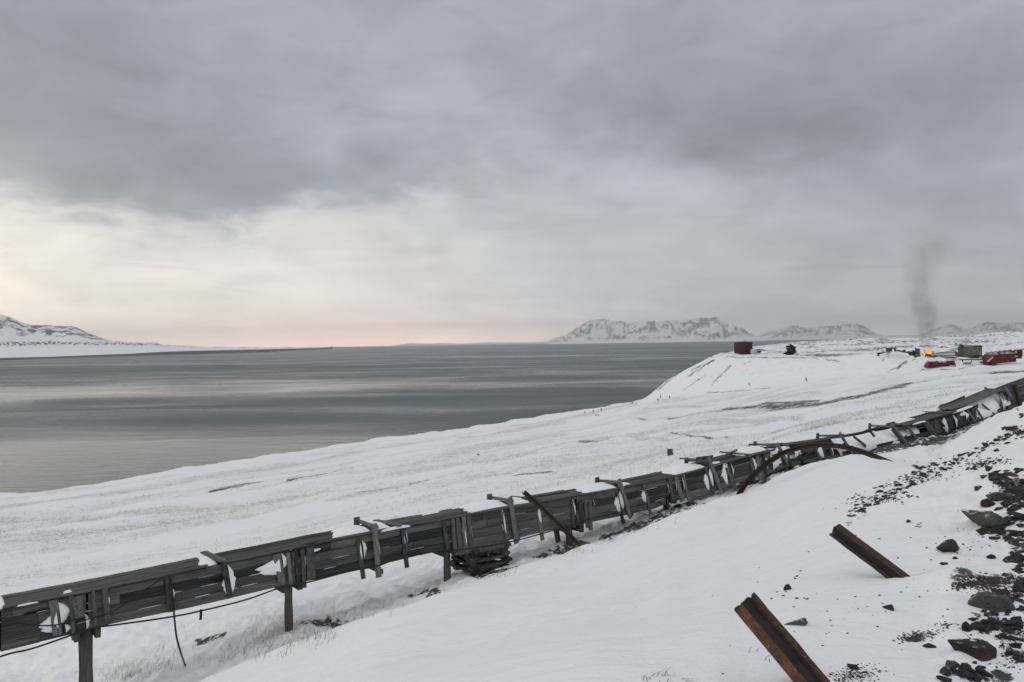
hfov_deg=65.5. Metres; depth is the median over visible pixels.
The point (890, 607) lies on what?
rock
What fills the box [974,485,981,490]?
rock
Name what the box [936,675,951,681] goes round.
rock
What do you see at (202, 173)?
sky
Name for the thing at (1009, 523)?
stone
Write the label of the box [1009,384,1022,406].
steel beam
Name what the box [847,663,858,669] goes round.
rock
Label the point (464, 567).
timber
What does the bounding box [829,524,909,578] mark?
steel beam
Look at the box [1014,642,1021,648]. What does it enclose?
stone
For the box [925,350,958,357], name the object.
steel trough
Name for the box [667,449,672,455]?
stump
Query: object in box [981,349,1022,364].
boat hull
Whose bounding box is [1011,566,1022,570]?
stone
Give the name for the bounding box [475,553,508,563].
timber
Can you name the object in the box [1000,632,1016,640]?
stone
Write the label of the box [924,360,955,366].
ore skip
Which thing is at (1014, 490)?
rock
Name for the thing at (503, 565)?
timber
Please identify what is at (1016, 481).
rock
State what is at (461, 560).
timber
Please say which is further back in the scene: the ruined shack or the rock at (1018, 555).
the ruined shack
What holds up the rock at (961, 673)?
on the ground at (690, 576)
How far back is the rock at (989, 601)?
4.29 m
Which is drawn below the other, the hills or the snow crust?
the snow crust
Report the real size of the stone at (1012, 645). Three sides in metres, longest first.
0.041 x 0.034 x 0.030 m
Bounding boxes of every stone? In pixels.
[967,617,977,620]
[980,531,992,534]
[988,477,1002,481]
[1000,500,1012,505]
[1000,619,1016,625]
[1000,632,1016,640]
[1001,573,1013,578]
[1002,530,1019,537]
[1003,555,1022,563]
[1004,522,1015,525]
[1009,643,1016,647]
[1010,616,1021,619]
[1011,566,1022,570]
[1011,650,1023,656]
[1012,587,1023,591]
[1014,548,1023,552]
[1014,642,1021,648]
[1015,607,1023,610]
[1015,658,1023,662]
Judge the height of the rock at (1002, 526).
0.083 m
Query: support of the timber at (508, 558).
on the timber at (490, 564)
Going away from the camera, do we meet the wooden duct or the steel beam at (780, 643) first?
the steel beam at (780, 643)
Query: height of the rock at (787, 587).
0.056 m
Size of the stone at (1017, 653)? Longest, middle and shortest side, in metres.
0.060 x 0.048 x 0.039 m
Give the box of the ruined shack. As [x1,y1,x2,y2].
[877,347,920,356]
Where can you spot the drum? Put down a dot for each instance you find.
(752, 351)
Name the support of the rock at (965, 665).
on the ground at (690, 576)
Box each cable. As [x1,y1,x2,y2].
[0,511,621,657]
[0,616,85,625]
[77,578,162,622]
[168,575,185,665]
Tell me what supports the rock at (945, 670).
on the ground at (690, 576)
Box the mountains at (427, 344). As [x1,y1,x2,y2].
[394,342,547,345]
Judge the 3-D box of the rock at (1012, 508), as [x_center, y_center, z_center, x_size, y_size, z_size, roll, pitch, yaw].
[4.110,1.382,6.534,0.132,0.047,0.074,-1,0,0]
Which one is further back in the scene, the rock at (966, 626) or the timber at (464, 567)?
the timber at (464, 567)
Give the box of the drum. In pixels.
[748,348,756,353]
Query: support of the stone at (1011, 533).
on the ground at (690, 576)
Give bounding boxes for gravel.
[636,408,1023,681]
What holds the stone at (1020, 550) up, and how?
on the ground at (690, 576)
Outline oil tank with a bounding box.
[734,341,752,354]
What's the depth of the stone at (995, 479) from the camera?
7.95 m
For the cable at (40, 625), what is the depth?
13.04 m
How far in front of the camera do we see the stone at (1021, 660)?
3.67 m
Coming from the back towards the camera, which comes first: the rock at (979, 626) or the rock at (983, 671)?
the rock at (979, 626)
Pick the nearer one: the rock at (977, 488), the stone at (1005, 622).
the stone at (1005, 622)
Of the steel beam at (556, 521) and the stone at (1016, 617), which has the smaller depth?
the stone at (1016, 617)
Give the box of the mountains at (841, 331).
[758,321,1023,339]
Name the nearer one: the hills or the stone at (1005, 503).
the stone at (1005, 503)
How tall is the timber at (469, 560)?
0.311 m
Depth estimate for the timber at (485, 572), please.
18.55 m
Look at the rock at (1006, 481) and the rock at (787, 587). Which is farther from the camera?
the rock at (1006, 481)
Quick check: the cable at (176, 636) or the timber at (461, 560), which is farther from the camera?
the timber at (461, 560)
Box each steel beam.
[521,490,581,546]
[734,592,830,681]
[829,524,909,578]
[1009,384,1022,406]
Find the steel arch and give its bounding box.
[736,442,893,494]
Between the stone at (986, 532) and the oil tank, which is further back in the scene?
the oil tank
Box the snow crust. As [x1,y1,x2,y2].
[0,393,1010,632]
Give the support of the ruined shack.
on the ground at (690, 576)
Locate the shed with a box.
[957,344,981,357]
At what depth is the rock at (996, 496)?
7.36 m
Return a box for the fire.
[923,347,934,353]
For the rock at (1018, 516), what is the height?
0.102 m
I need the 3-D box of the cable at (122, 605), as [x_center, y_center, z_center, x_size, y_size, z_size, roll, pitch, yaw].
[-6.772,4.492,13.833,0.061,0.431,1.445,-1,0,43]
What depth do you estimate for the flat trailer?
221.64 m
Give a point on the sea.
(67, 422)
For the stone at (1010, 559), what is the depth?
5.47 m
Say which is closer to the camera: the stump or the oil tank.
the stump
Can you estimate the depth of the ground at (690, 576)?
17.13 m
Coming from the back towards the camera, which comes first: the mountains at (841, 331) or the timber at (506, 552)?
the mountains at (841, 331)
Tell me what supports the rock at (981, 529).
on the ground at (690, 576)
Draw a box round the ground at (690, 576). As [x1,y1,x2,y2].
[0,330,1023,681]
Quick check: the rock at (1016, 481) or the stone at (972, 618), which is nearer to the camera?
the stone at (972, 618)
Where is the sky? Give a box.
[0,0,1023,347]
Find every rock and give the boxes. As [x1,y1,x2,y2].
[783,584,791,590]
[784,618,807,625]
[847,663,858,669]
[883,604,893,610]
[922,643,935,647]
[936,539,959,551]
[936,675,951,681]
[938,664,950,676]
[944,658,959,668]
[947,635,996,661]
[956,669,973,677]
[960,663,970,666]
[961,509,1007,527]
[961,621,972,631]
[968,590,1014,612]
[973,622,984,631]
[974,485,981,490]
[975,666,993,677]
[976,527,993,533]
[980,498,995,507]
[985,492,1012,500]
[986,554,995,558]
[988,523,1005,530]
[988,616,997,621]
[990,589,1009,594]
[999,478,1013,485]
[1006,507,1021,510]
[1009,512,1023,520]
[1010,486,1022,493]
[1012,552,1023,561]
[1012,619,1023,628]
[1013,477,1020,485]
[1013,581,1023,587]
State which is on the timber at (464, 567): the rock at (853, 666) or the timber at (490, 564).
the timber at (490, 564)
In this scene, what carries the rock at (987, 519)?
on the ground at (690, 576)
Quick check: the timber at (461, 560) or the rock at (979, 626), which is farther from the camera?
the timber at (461, 560)
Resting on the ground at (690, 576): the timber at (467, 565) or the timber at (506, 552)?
the timber at (467, 565)
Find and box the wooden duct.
[0,378,1023,681]
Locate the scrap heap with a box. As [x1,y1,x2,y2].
[783,344,796,354]
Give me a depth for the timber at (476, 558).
18.30 m
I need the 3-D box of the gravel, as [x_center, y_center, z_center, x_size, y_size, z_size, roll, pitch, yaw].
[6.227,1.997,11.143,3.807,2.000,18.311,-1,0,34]
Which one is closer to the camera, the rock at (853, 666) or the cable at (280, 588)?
the rock at (853, 666)
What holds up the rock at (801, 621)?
on the ground at (690, 576)
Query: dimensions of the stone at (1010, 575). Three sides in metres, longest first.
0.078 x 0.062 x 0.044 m
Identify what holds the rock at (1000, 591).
on the ground at (690, 576)
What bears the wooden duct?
on the ground at (690, 576)
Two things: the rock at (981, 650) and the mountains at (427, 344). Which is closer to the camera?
the rock at (981, 650)
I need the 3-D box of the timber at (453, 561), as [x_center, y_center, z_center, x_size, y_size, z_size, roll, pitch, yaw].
[-1.025,5.252,19.261,1.000,0.076,0.167,-1,0,-37]
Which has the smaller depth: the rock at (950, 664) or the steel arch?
the rock at (950, 664)
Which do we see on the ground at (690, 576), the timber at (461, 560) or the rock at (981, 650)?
the rock at (981, 650)
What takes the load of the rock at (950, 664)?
on the ground at (690, 576)
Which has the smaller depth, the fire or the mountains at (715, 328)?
the fire
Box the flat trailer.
[958,359,985,364]
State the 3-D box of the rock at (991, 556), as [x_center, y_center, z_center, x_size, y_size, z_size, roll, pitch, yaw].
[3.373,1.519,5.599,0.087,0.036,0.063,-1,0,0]
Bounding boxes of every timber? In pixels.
[450,554,487,563]
[451,556,478,567]
[451,563,483,574]
[453,561,486,569]
[457,555,479,560]
[461,554,475,567]
[468,547,507,556]
[468,560,509,570]
[470,567,499,576]
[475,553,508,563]
[486,559,509,566]
[488,552,512,560]
[498,550,509,554]
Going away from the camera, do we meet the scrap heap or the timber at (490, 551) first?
the timber at (490, 551)
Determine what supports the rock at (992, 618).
on the ground at (690, 576)
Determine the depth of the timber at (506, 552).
18.79 m
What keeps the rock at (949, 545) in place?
on the ground at (690, 576)
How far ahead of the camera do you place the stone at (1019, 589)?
4.55 m
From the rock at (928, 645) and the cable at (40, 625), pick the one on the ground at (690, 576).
the rock at (928, 645)
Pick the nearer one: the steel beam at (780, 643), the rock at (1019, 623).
the steel beam at (780, 643)
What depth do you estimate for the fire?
243.85 m
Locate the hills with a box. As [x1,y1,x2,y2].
[0,314,332,359]
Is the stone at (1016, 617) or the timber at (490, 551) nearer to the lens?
the stone at (1016, 617)
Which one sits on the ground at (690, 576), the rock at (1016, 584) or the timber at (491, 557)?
the rock at (1016, 584)
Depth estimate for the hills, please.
3866.83 m
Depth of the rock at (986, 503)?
7.29 m
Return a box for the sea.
[0,338,881,492]
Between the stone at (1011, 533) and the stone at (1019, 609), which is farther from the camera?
the stone at (1011, 533)
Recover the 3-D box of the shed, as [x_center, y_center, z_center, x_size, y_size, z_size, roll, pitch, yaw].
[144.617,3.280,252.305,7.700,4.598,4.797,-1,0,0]
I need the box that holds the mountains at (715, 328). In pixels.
[548,316,765,343]
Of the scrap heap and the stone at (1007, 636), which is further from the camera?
the scrap heap

